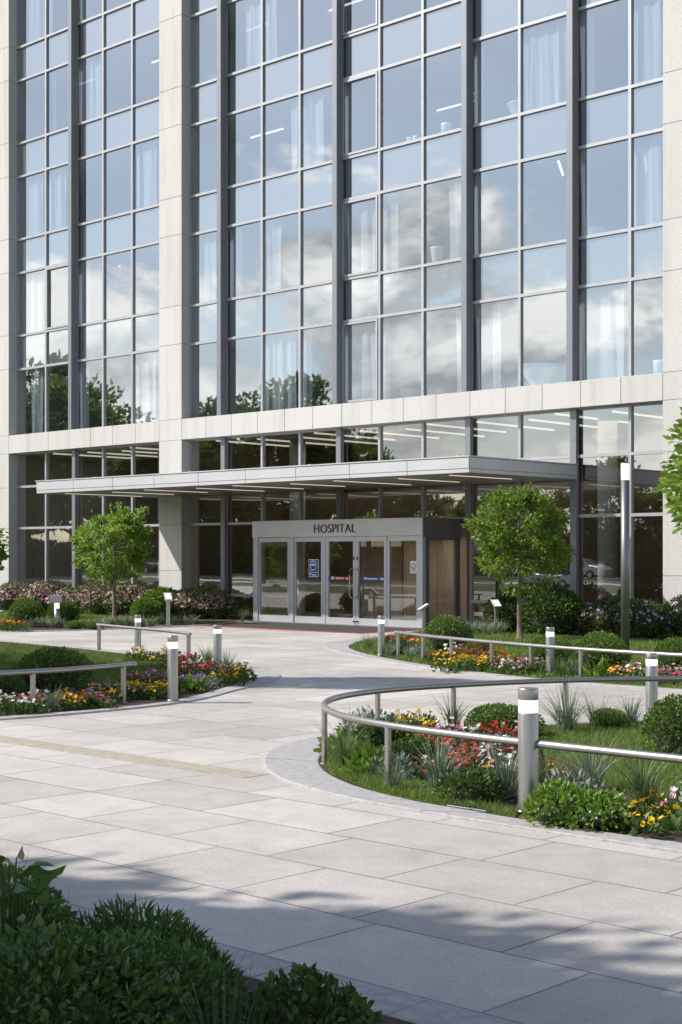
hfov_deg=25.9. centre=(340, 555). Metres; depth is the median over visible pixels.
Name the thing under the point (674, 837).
flower bed
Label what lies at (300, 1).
window
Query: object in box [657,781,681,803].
bedding plant
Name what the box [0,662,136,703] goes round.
handrail
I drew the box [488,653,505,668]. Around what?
bedding plant
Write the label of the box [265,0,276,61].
curtain
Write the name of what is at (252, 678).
bedding plant
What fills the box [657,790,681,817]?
bedding plant
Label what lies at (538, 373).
bowl
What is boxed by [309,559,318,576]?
notice sign
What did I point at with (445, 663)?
bedding plant
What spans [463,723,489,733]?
bedding plant
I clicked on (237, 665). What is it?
bedding plant
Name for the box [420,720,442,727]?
bedding plant
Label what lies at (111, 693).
bedding plant
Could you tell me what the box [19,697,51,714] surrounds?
bedding plant
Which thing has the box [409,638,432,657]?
grass clump
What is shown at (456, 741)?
bedding plant
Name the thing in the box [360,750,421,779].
foliage plant
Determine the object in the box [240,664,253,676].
bedding plant
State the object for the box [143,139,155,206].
curtain
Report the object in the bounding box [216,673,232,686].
bedding plant
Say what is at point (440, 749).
bedding plant
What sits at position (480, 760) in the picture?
bedding plant
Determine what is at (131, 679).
bedding plant
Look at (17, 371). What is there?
window
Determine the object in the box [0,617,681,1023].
plaza paving
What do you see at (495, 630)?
grass clump
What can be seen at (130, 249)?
window
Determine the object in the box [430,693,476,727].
grass clump
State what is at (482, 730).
bedding plant
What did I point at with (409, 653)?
grass clump
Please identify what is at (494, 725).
bedding plant
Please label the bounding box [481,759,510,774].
bedding plant
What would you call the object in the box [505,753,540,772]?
bedding plant
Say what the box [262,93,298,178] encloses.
window
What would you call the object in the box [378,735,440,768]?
shrub
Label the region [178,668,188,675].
bedding plant
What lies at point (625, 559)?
lamp post
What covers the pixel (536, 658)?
bedding plant
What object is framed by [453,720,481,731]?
bedding plant
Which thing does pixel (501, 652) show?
bedding plant
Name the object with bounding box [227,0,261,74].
window
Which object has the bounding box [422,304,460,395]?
window
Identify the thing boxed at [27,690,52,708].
bedding plant
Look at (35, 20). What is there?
curtain
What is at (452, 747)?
bedding plant
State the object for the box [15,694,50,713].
bedding plant
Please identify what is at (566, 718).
grass clump
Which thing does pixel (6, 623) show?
bedding plant
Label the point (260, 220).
window
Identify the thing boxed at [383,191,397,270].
curtain
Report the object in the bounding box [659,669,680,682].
bedding plant
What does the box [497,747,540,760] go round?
bedding plant
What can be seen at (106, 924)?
feathery shrub
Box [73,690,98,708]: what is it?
bedding plant
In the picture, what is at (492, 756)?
bedding plant
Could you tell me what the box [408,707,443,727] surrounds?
bedding plant
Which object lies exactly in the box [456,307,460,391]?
curtain
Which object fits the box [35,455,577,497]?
entrance canopy
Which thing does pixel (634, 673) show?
bedding plant
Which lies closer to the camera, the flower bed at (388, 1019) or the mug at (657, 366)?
the flower bed at (388, 1019)
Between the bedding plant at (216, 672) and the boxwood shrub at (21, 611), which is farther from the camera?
the boxwood shrub at (21, 611)
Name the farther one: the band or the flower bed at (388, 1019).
the band
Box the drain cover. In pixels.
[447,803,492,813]
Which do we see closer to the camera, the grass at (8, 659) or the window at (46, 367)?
the grass at (8, 659)
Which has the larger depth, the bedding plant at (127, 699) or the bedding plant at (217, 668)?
the bedding plant at (217, 668)
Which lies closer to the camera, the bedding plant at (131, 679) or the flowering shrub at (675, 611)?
the bedding plant at (131, 679)
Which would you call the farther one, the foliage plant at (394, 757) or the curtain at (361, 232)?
the curtain at (361, 232)
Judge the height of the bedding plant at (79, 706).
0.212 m
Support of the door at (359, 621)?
in the entrance vestibule
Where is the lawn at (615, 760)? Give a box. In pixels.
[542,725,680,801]
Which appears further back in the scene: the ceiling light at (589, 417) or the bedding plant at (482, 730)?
the ceiling light at (589, 417)
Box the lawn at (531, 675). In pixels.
[352,634,681,688]
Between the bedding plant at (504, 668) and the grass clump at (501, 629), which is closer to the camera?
the bedding plant at (504, 668)
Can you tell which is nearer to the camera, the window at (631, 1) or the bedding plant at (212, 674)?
the bedding plant at (212, 674)
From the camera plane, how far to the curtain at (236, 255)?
48.76 m
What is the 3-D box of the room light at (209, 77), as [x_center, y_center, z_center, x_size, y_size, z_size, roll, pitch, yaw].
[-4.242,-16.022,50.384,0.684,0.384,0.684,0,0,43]
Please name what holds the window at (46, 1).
in the hospital building
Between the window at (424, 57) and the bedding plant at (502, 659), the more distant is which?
the window at (424, 57)
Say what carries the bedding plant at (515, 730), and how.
on the flower bed at (674, 837)
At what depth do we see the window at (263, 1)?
47.64 m
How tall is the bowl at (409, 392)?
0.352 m
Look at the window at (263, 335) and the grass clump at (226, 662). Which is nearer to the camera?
the grass clump at (226, 662)
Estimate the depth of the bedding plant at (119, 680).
22.52 m
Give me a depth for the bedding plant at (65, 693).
19.42 m
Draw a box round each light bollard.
[135,615,140,648]
[166,635,178,701]
[213,625,221,664]
[377,616,384,655]
[515,687,537,813]
[546,627,554,674]
[645,653,657,714]
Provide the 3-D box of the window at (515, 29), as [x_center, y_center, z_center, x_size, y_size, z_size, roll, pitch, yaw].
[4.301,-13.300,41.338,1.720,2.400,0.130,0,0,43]
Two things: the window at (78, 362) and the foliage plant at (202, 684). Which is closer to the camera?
the foliage plant at (202, 684)
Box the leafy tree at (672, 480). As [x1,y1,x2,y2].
[651,407,681,534]
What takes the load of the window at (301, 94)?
in the hospital building
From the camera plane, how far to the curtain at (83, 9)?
54.34 m
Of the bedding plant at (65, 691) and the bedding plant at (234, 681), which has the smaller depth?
the bedding plant at (65, 691)
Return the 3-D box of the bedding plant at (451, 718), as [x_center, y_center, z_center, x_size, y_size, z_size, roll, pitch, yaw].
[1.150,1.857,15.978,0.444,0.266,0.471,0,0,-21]
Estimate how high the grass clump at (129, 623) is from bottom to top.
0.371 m
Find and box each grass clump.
[25,616,42,627]
[32,617,45,627]
[39,616,53,627]
[39,685,68,710]
[48,616,62,627]
[54,616,65,627]
[89,616,105,627]
[99,615,113,623]
[108,616,121,624]
[113,615,125,625]
[123,615,134,625]
[131,948,334,1023]
[141,614,153,626]
[142,615,157,626]
[154,610,170,623]
[164,615,179,624]
[177,614,189,624]
[177,933,287,1022]
[182,615,199,624]
[192,644,223,663]
[215,646,244,671]
[231,608,248,620]
[307,716,372,766]
[329,704,380,736]
[361,631,375,647]
[368,754,415,789]
[378,638,395,656]
[399,641,420,658]
[405,736,483,788]
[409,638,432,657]
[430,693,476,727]
[463,739,549,797]
[465,621,481,633]
[472,620,491,632]
[473,620,494,634]
[481,620,504,634]
[496,620,510,632]
[510,749,576,782]
[538,682,613,732]
[542,652,575,675]
[550,727,639,786]
[562,658,586,675]
[571,692,629,728]
[597,745,681,804]
[608,691,653,725]
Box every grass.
[0,610,176,624]
[0,642,166,696]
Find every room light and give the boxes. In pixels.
[151,57,158,62]
[206,75,216,80]
[250,127,283,138]
[329,0,361,11]
[436,101,460,110]
[556,159,565,175]
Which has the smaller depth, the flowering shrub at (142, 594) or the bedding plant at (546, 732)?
the bedding plant at (546, 732)
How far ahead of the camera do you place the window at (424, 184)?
43.06 m
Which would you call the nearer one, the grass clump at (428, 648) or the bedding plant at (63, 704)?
the bedding plant at (63, 704)
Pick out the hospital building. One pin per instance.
(388, 76)
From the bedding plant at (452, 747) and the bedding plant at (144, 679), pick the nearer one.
the bedding plant at (452, 747)
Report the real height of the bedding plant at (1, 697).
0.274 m
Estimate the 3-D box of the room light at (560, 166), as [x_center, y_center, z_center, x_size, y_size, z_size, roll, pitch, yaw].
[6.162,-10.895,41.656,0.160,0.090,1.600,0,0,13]
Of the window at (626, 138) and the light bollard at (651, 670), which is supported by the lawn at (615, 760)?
the light bollard at (651, 670)
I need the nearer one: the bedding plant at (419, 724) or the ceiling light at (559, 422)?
the bedding plant at (419, 724)
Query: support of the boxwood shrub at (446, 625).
on the lawn at (531, 675)
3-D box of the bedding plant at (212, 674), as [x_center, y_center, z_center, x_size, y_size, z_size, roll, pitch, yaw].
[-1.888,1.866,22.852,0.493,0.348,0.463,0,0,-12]
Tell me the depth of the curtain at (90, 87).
54.11 m
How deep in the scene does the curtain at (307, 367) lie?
46.56 m
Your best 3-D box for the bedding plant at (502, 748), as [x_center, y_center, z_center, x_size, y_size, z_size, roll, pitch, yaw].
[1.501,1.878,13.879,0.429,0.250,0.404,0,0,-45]
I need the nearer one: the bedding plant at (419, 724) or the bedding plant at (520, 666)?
the bedding plant at (419, 724)
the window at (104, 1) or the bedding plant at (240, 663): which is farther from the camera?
the window at (104, 1)
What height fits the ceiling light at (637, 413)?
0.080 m
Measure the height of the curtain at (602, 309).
2.650 m
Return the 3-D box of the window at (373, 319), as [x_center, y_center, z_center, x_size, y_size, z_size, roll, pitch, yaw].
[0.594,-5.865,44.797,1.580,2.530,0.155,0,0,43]
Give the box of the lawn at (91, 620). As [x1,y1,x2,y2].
[2,613,165,624]
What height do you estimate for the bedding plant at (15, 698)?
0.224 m
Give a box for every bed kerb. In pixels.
[0,619,252,631]
[0,640,280,719]
[30,901,515,1023]
[264,717,681,853]
[324,630,681,691]
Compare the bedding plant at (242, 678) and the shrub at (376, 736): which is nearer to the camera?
the shrub at (376, 736)
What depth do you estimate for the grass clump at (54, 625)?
40.94 m
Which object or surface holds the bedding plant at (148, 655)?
on the flower bed at (134, 701)
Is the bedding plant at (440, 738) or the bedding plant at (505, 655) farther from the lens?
the bedding plant at (505, 655)
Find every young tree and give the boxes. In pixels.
[0,528,10,570]
[69,501,155,620]
[461,481,577,638]
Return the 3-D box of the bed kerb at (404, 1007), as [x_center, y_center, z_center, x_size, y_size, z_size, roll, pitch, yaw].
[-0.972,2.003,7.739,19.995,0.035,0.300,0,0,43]
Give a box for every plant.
[0,619,14,630]
[0,690,11,704]
[0,695,19,713]
[0,846,81,958]
[4,695,26,712]
[4,696,36,715]
[10,620,29,631]
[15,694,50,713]
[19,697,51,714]
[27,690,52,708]
[28,689,53,699]
[52,687,72,701]
[54,689,72,708]
[57,697,70,709]
[61,692,77,708]
[62,695,85,710]
[69,689,80,698]
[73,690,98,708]
[76,697,98,708]
[78,687,102,695]
[83,689,103,706]
[84,683,106,692]
[91,694,118,708]
[97,683,115,691]
[97,693,119,706]
[98,687,121,702]
[105,685,131,700]
[115,682,142,699]
[116,674,139,682]
[125,649,145,659]
[126,644,148,655]
[126,651,144,661]
[126,674,140,685]
[128,675,148,682]
[128,682,152,699]
[134,670,153,676]
[137,674,153,682]
[140,683,163,698]
[141,647,156,657]
[141,650,160,660]
[143,669,165,684]
[145,682,166,700]
[146,655,159,662]
[146,672,166,686]
[151,679,166,688]
[154,648,166,663]
[158,658,183,670]
[159,653,180,664]
[166,657,192,669]
[178,662,205,677]
[178,666,192,676]
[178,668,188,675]
[178,671,210,693]
[178,675,195,692]
[182,669,203,678]
[185,651,204,661]
[186,659,204,668]
[188,680,206,692]
[192,674,208,691]
[193,673,215,689]
[200,667,225,674]
[201,660,216,671]
[201,674,224,687]
[202,665,224,682]
[204,661,219,671]
[205,666,233,684]
[208,661,225,668]
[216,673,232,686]
[225,664,241,676]
[225,670,246,683]
[226,673,245,685]
[229,661,257,678]
[229,666,251,681]
[230,666,254,680]
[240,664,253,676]
[312,723,356,752]
[328,721,361,740]
[331,736,370,761]
[335,704,396,732]
[339,738,404,776]
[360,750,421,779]
[385,635,401,644]
[390,708,416,724]
[395,713,411,723]
[403,714,422,724]
[404,644,431,656]
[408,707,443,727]
[411,750,434,766]
[413,715,434,725]
[413,760,436,779]
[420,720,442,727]
[420,734,436,740]
[424,653,433,662]
[424,725,445,740]
[425,741,456,757]
[429,652,448,664]
[429,653,445,662]
[429,735,448,742]
[430,655,459,672]
[431,751,468,771]
[434,716,462,730]
[440,724,462,737]
[440,740,465,757]
[441,642,457,654]
[441,651,461,665]
[442,737,474,747]
[445,745,482,764]
[447,660,466,671]
[448,653,469,662]
[449,743,487,764]
[449,750,485,769]
[450,750,482,769]
[452,654,475,670]
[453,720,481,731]
[454,740,476,750]
[457,655,482,671]
[460,651,477,663]
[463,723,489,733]
[465,725,497,743]
[466,639,489,651]
[466,648,484,655]
[468,750,509,769]
[470,643,483,652]
[471,651,489,657]
[473,657,492,672]
[473,743,507,755]
[473,744,505,761]
[475,748,505,764]
[479,753,508,770]
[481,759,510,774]
[486,720,514,734]
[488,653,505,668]
[488,663,502,673]
[489,719,517,732]
[492,744,517,763]
[493,726,514,736]
[494,647,506,656]
[494,656,514,671]
[496,658,523,674]
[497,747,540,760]
[498,652,516,659]
[498,658,524,673]
[498,728,517,736]
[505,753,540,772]
[513,658,538,674]
[524,656,545,668]
[526,661,545,674]
[538,723,550,739]
[538,756,566,776]
[538,765,603,789]
[542,763,566,780]
[581,655,615,676]
[605,665,628,682]
[610,666,639,675]
[616,666,642,683]
[617,799,662,833]
[619,807,672,837]
[622,662,641,672]
[625,662,645,674]
[630,789,680,824]
[634,659,645,669]
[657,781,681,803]
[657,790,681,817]
[658,663,678,671]
[658,671,677,683]
[658,804,681,835]
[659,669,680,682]
[659,785,681,814]
[670,809,681,832]
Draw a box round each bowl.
[399,388,418,397]
[507,99,523,114]
[523,363,559,384]
[590,227,607,234]
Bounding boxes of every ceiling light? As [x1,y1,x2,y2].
[53,452,130,458]
[86,451,157,456]
[121,449,157,453]
[130,446,158,449]
[216,439,288,446]
[255,437,335,445]
[297,436,377,444]
[314,432,396,440]
[357,429,440,438]
[404,427,485,436]
[426,423,507,432]
[474,420,556,430]
[526,417,597,427]
[555,412,634,423]
[610,409,662,418]
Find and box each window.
[16,0,44,47]
[16,71,44,143]
[16,169,44,239]
[16,267,44,335]
[16,366,44,434]
[45,0,67,36]
[45,63,67,134]
[45,162,67,232]
[45,262,67,330]
[45,362,67,431]
[77,0,102,23]
[77,49,102,123]
[77,152,102,224]
[77,255,102,325]
[77,357,102,428]
[103,0,131,12]
[103,39,131,115]
[103,143,131,218]
[103,248,131,320]
[103,353,131,426]
[132,28,158,106]
[132,135,158,210]
[132,242,158,315]
[132,349,158,423]
[189,7,216,87]
[189,118,216,196]
[189,229,216,305]
[189,340,216,417]
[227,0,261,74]
[227,104,261,187]
[227,219,261,299]
[227,334,261,414]
[262,0,298,63]
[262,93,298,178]
[262,211,298,292]
[262,328,298,410]
[299,0,331,51]
[299,83,331,168]
[299,203,331,286]
[299,323,331,407]
[342,0,378,37]
[342,69,378,157]
[342,193,378,278]
[342,317,378,402]
[379,0,421,25]
[379,56,421,148]
[379,183,421,272]
[379,310,421,399]
[422,0,456,11]
[422,44,460,138]
[422,174,460,265]
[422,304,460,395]
[472,27,518,125]
[472,161,518,256]
[472,296,518,390]
[519,13,565,113]
[519,151,565,248]
[519,289,565,386]
[578,0,629,99]
[578,136,629,237]
[578,279,629,380]
[630,0,662,86]
[630,129,662,228]
[630,275,662,375]
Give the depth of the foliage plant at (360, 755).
14.38 m
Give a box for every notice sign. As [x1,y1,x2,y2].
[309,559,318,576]
[410,561,416,572]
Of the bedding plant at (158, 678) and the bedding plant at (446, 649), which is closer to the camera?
the bedding plant at (158, 678)
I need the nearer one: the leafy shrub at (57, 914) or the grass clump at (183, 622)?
the leafy shrub at (57, 914)
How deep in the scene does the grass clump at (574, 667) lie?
24.31 m
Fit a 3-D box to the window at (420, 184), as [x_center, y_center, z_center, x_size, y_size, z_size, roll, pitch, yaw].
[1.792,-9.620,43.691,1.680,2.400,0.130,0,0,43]
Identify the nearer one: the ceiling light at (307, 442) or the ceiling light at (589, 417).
the ceiling light at (589, 417)
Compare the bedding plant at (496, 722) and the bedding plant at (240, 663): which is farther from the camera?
the bedding plant at (240, 663)
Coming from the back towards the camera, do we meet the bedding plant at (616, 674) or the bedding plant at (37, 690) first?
the bedding plant at (616, 674)
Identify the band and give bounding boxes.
[198,622,421,633]
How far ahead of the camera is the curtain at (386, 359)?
44.31 m
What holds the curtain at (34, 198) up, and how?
hanging from the hospital building
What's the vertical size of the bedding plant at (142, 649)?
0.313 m
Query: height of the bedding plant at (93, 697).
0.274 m
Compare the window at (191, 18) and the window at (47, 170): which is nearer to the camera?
the window at (191, 18)
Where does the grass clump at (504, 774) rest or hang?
on the lawn at (504, 797)
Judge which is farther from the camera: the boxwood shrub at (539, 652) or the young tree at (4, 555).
the young tree at (4, 555)
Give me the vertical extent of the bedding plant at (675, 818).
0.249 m
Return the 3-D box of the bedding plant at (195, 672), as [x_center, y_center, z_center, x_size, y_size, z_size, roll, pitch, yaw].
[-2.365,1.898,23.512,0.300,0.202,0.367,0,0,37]
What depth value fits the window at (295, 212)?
47.64 m
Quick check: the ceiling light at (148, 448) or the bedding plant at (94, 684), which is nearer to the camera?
the bedding plant at (94, 684)
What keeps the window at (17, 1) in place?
in the hospital building
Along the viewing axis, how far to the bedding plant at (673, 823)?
10.60 m
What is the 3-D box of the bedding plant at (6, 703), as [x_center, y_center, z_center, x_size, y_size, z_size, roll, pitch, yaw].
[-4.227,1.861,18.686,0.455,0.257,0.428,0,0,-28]
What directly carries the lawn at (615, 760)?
on the flower bed at (674, 837)
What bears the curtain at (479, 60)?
hanging from the hospital building
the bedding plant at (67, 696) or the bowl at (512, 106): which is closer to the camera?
the bedding plant at (67, 696)
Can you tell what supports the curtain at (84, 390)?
hanging from the hospital building
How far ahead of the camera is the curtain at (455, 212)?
42.55 m
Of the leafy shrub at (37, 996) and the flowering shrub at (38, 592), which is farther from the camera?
the flowering shrub at (38, 592)
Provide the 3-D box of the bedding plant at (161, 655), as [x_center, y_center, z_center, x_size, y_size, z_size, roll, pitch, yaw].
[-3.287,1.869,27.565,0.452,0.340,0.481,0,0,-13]
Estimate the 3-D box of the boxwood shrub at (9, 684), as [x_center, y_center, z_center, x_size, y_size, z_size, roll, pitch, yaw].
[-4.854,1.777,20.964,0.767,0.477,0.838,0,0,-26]
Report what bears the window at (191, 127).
in the hospital building
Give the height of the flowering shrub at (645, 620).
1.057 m
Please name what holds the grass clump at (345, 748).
on the lawn at (504, 797)
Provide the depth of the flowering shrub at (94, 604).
49.73 m
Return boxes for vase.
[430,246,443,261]
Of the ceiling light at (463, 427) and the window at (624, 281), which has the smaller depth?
the window at (624, 281)
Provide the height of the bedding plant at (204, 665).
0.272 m
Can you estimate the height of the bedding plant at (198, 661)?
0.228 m
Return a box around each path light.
[50,595,63,619]
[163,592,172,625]
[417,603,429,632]
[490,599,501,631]
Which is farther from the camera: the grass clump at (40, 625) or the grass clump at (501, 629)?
the grass clump at (40, 625)
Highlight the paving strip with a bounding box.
[0,735,268,778]
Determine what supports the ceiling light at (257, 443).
attached to the hospital building
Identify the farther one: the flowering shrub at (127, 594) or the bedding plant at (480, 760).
the flowering shrub at (127, 594)
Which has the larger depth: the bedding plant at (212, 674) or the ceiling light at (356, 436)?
the ceiling light at (356, 436)
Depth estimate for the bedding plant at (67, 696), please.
19.29 m
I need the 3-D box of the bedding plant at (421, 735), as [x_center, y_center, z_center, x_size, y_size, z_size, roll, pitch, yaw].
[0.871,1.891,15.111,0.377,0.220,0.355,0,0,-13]
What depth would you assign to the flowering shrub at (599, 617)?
36.47 m
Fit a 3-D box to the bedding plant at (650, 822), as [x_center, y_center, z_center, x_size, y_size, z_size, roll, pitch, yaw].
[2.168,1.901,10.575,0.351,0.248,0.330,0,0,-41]
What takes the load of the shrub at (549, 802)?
on the flower bed at (674, 837)
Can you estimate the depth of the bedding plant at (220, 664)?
24.89 m
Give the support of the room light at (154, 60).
attached to the hospital building
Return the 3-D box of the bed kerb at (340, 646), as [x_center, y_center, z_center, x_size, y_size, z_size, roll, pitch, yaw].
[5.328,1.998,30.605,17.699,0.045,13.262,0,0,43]
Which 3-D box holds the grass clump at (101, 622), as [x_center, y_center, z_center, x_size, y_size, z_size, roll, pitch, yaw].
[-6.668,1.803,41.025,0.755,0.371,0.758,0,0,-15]
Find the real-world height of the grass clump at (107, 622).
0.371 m
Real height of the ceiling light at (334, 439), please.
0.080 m
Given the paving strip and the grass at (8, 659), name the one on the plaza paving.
the paving strip
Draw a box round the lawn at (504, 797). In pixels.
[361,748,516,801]
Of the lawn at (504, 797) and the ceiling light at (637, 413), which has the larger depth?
the ceiling light at (637, 413)
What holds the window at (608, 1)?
in the hospital building
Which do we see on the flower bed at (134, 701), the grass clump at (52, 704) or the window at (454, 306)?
the grass clump at (52, 704)
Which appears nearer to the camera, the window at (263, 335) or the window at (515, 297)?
the window at (515, 297)
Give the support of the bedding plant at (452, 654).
on the lawn at (531, 675)
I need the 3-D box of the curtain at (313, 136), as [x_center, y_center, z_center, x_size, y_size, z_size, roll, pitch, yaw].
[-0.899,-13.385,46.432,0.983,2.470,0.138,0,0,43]
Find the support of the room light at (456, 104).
attached to the hospital building
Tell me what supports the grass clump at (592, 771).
on the flower bed at (674, 837)
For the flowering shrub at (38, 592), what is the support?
on the flower bed at (208, 621)
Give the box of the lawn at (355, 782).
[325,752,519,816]
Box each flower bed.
[0,641,239,716]
[5,610,252,630]
[44,922,413,1023]
[319,721,681,842]
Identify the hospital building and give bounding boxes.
[0,0,681,635]
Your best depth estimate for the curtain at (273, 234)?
47.62 m
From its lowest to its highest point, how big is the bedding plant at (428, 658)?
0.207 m
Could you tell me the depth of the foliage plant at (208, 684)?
22.24 m
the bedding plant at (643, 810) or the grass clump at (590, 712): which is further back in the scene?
the grass clump at (590, 712)
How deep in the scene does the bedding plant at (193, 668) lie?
23.89 m
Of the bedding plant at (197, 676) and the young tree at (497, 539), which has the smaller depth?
the bedding plant at (197, 676)
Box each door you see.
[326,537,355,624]
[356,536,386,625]
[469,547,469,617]
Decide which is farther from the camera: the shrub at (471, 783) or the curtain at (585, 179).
the curtain at (585, 179)
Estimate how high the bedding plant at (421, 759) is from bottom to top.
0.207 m
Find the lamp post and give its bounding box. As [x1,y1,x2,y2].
[621,462,629,648]
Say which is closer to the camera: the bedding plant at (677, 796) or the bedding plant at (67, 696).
the bedding plant at (677, 796)
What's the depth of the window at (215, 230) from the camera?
50.08 m
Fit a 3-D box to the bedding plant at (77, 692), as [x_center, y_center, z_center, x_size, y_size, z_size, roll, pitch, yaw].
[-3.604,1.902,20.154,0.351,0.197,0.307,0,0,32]
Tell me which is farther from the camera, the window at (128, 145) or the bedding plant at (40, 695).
the window at (128, 145)
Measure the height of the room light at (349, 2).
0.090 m
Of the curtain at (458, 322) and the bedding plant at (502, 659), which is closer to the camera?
the bedding plant at (502, 659)
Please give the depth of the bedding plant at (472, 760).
13.29 m
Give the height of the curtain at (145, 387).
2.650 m
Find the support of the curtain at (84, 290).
hanging from the hospital building
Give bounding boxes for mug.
[441,122,451,131]
[653,360,662,373]
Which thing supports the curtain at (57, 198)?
hanging from the hospital building
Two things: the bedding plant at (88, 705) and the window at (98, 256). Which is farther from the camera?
the window at (98, 256)
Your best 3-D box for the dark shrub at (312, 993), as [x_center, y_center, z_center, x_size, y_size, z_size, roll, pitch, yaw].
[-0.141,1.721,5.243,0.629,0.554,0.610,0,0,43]
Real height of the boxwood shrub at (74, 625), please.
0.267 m
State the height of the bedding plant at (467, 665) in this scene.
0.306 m
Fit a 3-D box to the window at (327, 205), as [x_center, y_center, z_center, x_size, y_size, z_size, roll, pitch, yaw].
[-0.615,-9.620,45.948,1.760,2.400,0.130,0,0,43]
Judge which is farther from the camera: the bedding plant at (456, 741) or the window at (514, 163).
the window at (514, 163)
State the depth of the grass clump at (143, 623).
41.84 m
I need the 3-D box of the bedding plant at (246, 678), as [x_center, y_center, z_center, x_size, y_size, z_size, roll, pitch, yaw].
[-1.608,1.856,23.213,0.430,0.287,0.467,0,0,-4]
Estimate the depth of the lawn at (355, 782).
12.19 m
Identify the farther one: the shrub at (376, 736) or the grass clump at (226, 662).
the grass clump at (226, 662)
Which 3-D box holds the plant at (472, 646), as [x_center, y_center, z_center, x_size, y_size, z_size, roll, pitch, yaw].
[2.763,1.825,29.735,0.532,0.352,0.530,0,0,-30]
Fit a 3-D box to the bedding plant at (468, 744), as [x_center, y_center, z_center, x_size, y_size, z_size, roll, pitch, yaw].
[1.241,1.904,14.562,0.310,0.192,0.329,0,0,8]
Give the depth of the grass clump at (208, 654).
27.22 m
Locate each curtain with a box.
[22,270,42,333]
[25,173,42,236]
[27,0,44,42]
[31,368,42,432]
[49,0,52,33]
[49,166,65,230]
[52,70,55,130]
[79,0,87,21]
[79,53,101,122]
[79,260,89,323]
[79,361,88,428]
[135,352,155,422]
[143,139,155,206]
[195,17,198,84]
[195,232,216,303]
[230,226,242,297]
[246,0,260,67]
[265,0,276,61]
[265,331,295,410]
[266,217,280,290]
[291,97,297,169]
[303,89,323,166]
[303,329,311,406]
[347,198,374,273]
[347,321,375,402]
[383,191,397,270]
[383,317,389,399]
[449,177,460,258]
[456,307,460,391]
[475,41,483,123]
[475,171,488,254]
[476,301,500,390]
[523,17,565,111]
[580,8,594,96]
[580,149,589,235]
[581,283,623,379]
[634,0,660,83]
[634,133,661,226]
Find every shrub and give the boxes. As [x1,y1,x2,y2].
[0,581,26,610]
[0,666,24,695]
[0,863,79,935]
[0,917,197,1023]
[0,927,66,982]
[6,598,46,626]
[11,646,95,694]
[17,581,59,610]
[27,926,243,1023]
[45,587,76,606]
[46,600,79,623]
[65,620,84,629]
[67,581,109,613]
[72,892,220,967]
[79,588,111,614]
[84,621,97,629]
[102,582,146,615]
[110,927,254,1016]
[128,597,165,619]
[132,589,153,601]
[144,586,182,618]
[170,587,206,618]
[191,589,239,618]
[230,961,382,1023]
[352,718,409,748]
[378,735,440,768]
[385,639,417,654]
[423,614,473,651]
[430,766,505,804]
[464,703,546,731]
[481,582,538,632]
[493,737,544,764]
[519,777,601,828]
[521,579,589,635]
[527,635,574,666]
[556,786,634,831]
[571,630,631,672]
[576,594,630,636]
[590,707,630,728]
[612,597,672,638]
[640,693,681,754]
[653,636,681,671]
[659,594,681,638]
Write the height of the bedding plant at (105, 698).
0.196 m
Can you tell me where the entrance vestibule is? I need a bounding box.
[243,517,460,628]
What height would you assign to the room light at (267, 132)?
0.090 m
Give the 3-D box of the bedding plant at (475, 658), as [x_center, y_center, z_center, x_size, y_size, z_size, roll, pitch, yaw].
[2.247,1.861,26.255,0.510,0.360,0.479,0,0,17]
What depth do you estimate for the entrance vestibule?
42.50 m
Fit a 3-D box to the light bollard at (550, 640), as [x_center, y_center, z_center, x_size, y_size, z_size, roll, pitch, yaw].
[3.485,1.581,24.751,0.182,0.787,0.182,0,0,43]
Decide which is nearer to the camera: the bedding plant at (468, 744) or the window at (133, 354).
the bedding plant at (468, 744)
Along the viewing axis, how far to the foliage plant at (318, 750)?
15.02 m
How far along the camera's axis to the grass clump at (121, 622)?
41.85 m
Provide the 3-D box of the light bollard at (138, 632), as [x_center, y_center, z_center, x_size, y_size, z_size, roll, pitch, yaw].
[-4.224,1.602,30.890,0.168,0.745,0.167,0,0,43]
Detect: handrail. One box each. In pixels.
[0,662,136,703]
[96,623,191,656]
[320,676,681,784]
[394,631,681,676]
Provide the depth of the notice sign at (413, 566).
41.00 m
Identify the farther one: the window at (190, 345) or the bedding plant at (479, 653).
the window at (190, 345)
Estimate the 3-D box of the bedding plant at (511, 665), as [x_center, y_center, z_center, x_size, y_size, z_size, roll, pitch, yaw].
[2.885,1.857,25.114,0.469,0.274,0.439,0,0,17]
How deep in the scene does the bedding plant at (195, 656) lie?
26.05 m
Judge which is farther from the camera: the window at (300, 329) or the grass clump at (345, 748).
the window at (300, 329)
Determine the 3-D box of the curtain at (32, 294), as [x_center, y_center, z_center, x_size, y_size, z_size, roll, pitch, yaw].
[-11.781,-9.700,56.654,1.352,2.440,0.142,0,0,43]
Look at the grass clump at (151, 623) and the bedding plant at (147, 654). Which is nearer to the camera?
the bedding plant at (147, 654)
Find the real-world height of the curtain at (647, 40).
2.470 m

